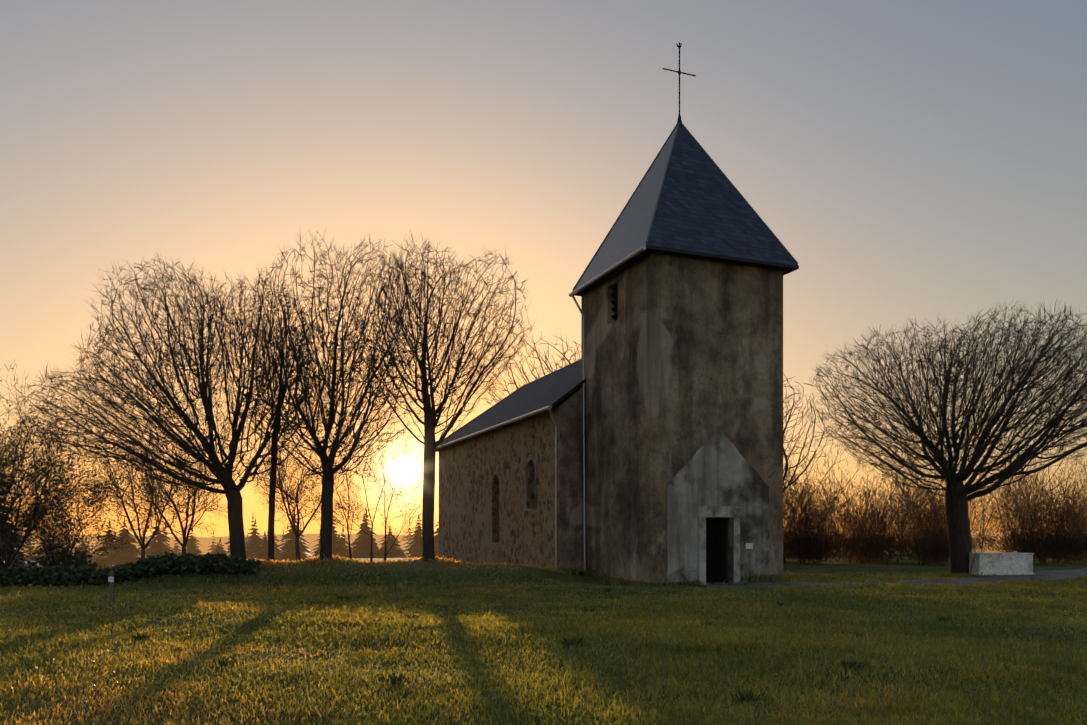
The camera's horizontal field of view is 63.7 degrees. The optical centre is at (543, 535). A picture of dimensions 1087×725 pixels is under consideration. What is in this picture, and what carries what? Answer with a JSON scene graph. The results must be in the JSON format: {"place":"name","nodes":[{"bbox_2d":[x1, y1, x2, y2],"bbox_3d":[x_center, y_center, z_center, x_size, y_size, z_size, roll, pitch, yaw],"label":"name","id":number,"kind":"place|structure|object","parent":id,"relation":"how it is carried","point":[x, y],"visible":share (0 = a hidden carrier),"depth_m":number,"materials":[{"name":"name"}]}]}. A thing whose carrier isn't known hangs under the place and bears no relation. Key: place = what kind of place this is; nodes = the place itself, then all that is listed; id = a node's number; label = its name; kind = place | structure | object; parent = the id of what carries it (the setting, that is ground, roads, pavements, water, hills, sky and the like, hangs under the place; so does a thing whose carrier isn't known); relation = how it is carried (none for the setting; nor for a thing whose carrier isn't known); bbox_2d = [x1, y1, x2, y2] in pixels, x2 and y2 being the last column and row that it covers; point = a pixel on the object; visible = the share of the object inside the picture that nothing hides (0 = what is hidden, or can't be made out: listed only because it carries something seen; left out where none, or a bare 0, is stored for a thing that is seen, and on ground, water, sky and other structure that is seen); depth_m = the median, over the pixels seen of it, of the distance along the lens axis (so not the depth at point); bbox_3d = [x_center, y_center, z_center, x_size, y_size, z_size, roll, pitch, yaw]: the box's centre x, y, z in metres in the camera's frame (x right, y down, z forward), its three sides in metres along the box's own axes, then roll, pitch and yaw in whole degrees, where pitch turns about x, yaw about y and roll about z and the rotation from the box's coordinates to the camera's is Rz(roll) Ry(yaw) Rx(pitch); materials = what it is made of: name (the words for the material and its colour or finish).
{"place":"outdoors","nodes":[
{"label":"outdoors","id":0,"kind":"place"},
{"bbox_2d":[0,531,1086,724],"bbox_3d":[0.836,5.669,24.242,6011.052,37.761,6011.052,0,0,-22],"label":"terrain","id":1,"kind":"structure","parent":0,"point":[796,566],"depth_m":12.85,"materials":[{"name":"green plant"}]},
{"bbox_2d":[0,360,147,568],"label":"bush","id":2,"kind":"object","parent":1,"relation":"on","point":[40,533],"depth_m":31.06,"materials":[{"name":"green plant"}]},
{"bbox_2d":[108,570,113,602],"bbox_3d":[-9.689,1.260,19.649,0.120,0.970,0.080,0,0,-2],"label":"wooden post","id":3,"kind":"object","parent":1,"relation":"on","point":[111,579],"visible":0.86,"depth_m":19.62,"materials":[{"name":"brown wood"}]},
{"bbox_2d":[0,538,261,587],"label":"hedge","id":4,"kind":"object","parent":1,"relation":"on","point":[46,574],"visible":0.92,"depth_m":28.03,"materials":[{"name":"green plant"}]},
{"bbox_2d":[9,255,337,558],"bbox_3d":[-12.163,-4.126,29.142,10.407,10.637,8.442,0,0,-22],"label":"tree","id":5,"kind":"object","parent":1,"relation":"on","point":[221,473],"visible":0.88,"depth_m":28.68,"materials":[{"name":"brown plant"}]},
{"bbox_2d":[69,415,366,560],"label":"bare tree","id":6,"kind":"object","parent":1,"relation":"on","point":[150,495],"visible":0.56,"depth_m":63.62,"materials":[{"name":"brown plant"}]},
{"bbox_2d":[0,473,438,569],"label":"conifer trees","id":7,"kind":"object","parent":1,"relation":"on","point":[255,547],"visible":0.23,"depth_m":95.64,"materials":[{"name":"green plant"}]},
{"bbox_2d":[244,321,313,560],"bbox_3d":[-9.408,-3.331,31.221,2.820,9.380,3.134,0,0,-22],"label":"tree","id":8,"kind":"object","parent":1,"relation":"on","point":[272,493],"visible":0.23,"depth_m":30.77,"materials":[{"name":"brown plant"}]},
{"bbox_2d":[225,225,426,559],"bbox_3d":[-7.439,-4.560,29.850,6.840,11.397,7.271,0,0,-22],"label":"tree","id":9,"kind":"object","parent":1,"relation":"on","point":[327,463],"visible":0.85,"depth_m":29.08,"materials":[{"name":"brown plant"}]},
{"bbox_2d":[284,405,378,558],"bbox_3d":[-7.367,-1.663,30.380,3.320,5.826,3.974,0,0,-22],"label":"tree sapling","id":10,"kind":"object","parent":1,"relation":"on","point":[348,513],"visible":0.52,"depth_m":30.43,"materials":[{"name":"brown plant"}]},
{"bbox_2d":[310,415,422,561],"bbox_3d":[-6.126,-1.534,30.099,4.000,5.628,2.614,0,0,-7],"label":"tree sapling","id":11,"kind":"object","parent":1,"relation":"on","point":[371,536],"visible":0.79,"depth_m":30.14,"materials":[{"name":"brown plant"}]},
{"bbox_2d":[357,430,422,559],"bbox_3d":[-5.178,-1.248,30.903,2.809,5.139,3.379,0,0,3],"label":"tree sapling","id":12,"kind":"object","parent":1,"relation":"on","point":[376,478],"visible":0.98,"depth_m":30.84,"materials":[{"name":"brown plant"}]},
{"bbox_2d":[337,230,535,560],"bbox_3d":[-3.393,-4.556,29.805,6.903,11.386,5.682,0,0,-22],"label":"tree","id":13,"kind":"object","parent":1,"relation":"on","point":[430,423],"visible":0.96,"depth_m":29.54,"materials":[{"name":"brown plant"}]},
{"bbox_2d":[479,333,580,404],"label":"tree","id":14,"kind":"object","parent":1,"relation":"on","point":[541,363],"visible":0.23,"depth_m":56.72,"materials":[{"name":"brown plant"}]},
{"bbox_2d":[130,585,955,704],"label":"weed clumps","id":15,"kind":"object","parent":1,"relation":"on","point":[748,696],"visible":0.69,"depth_m":10.72,"materials":[{"name":"green plant"}]},
{"bbox_2d":[439,253,782,585],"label":"church walls","id":16,"kind":"structure","parent":1,"relation":"on","point":[684,389],"depth_m":28.89,"materials":[{"name":"paint"}]},
{"bbox_2d":[436,245,645,569],"bbox_3d":[1.576,-3.544,38.502,7.873,10.731,22.688,0,0,-22],"label":"gutter","id":17,"kind":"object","parent":16,"relation":"attached to","point":[554,389],"depth_m":36.37,"materials":[{"name":"metal"}]},
{"bbox_2d":[572,122,798,295],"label":"tower roof","id":18,"kind":"structure","parent":16,"relation":"on","point":[687,199],"depth_m":28.99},
{"bbox_2d":[663,42,695,127],"bbox_3d":[4.756,-15.629,30.636,1.320,3.200,0.320,0,0,-22],"label":"cross","id":19,"kind":"object","parent":18,"relation":"on","point":[679,72],"visible":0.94,"depth_m":30.61,"materials":[{"name":"black metal"}]},
{"bbox_2d":[698,506,752,585],"bbox_3d":[5.944,0.401,28.229,2.085,2.680,0.350,0,0,-22],"label":"door frame","id":20,"kind":"object","parent":16,"relation":"attached to","point":[734,512],"visible":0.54,"depth_m":28.27,"materials":[{"name":"stone"}]},
{"bbox_2d":[783,373,837,492],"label":"tree","id":21,"kind":"object","parent":1,"relation":"on","point":[799,459],"visible":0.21,"depth_m":49.55,"materials":[{"name":"brown plant"}]},
{"bbox_2d":[783,467,1086,565],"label":"hedge","id":22,"kind":"object","parent":1,"relation":"on","point":[790,548],"visible":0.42,"depth_m":49.13,"materials":[{"name":"brown plant"}]},
{"bbox_2d":[783,413,1086,565],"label":"shrubs","id":23,"kind":"object","parent":1,"relation":"on","point":[928,496],"visible":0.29,"depth_m":49.84,"materials":[{"name":"brown plant"}]},
{"bbox_2d":[804,298,1086,573],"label":"tree","id":24,"kind":"object","parent":1,"relation":"on","point":[957,492],"visible":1,"depth_m":34.67,"materials":[{"name":"brown plant"}]},
{"bbox_2d":[969,551,976,573],"bbox_3d":[17.462,1.132,35.626,0.343,0.968,0.066,0,0,-2],"label":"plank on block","id":25,"kind":"object","parent":1,"relation":"on","point":[972,562],"visible":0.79,"depth_m":35.60,"materials":[{"name":"brown wood"}]},
{"bbox_2d":[969,551,1034,574],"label":"white block","id":26,"kind":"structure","parent":1,"relation":"on","point":[1005,563],"depth_m":35.40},
{"bbox_2d":[0,0,1086,536],"label":"sky","id":27,"kind":"structure","parent":0,"point":[926,159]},
{"bbox_2d":[701,567,1086,587],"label":"gravel path","id":28,"kind":"structure","parent":0,"point":[1054,575],"depth_m":31.39,"materials":[{"name":"grey gravel"}]}
]}

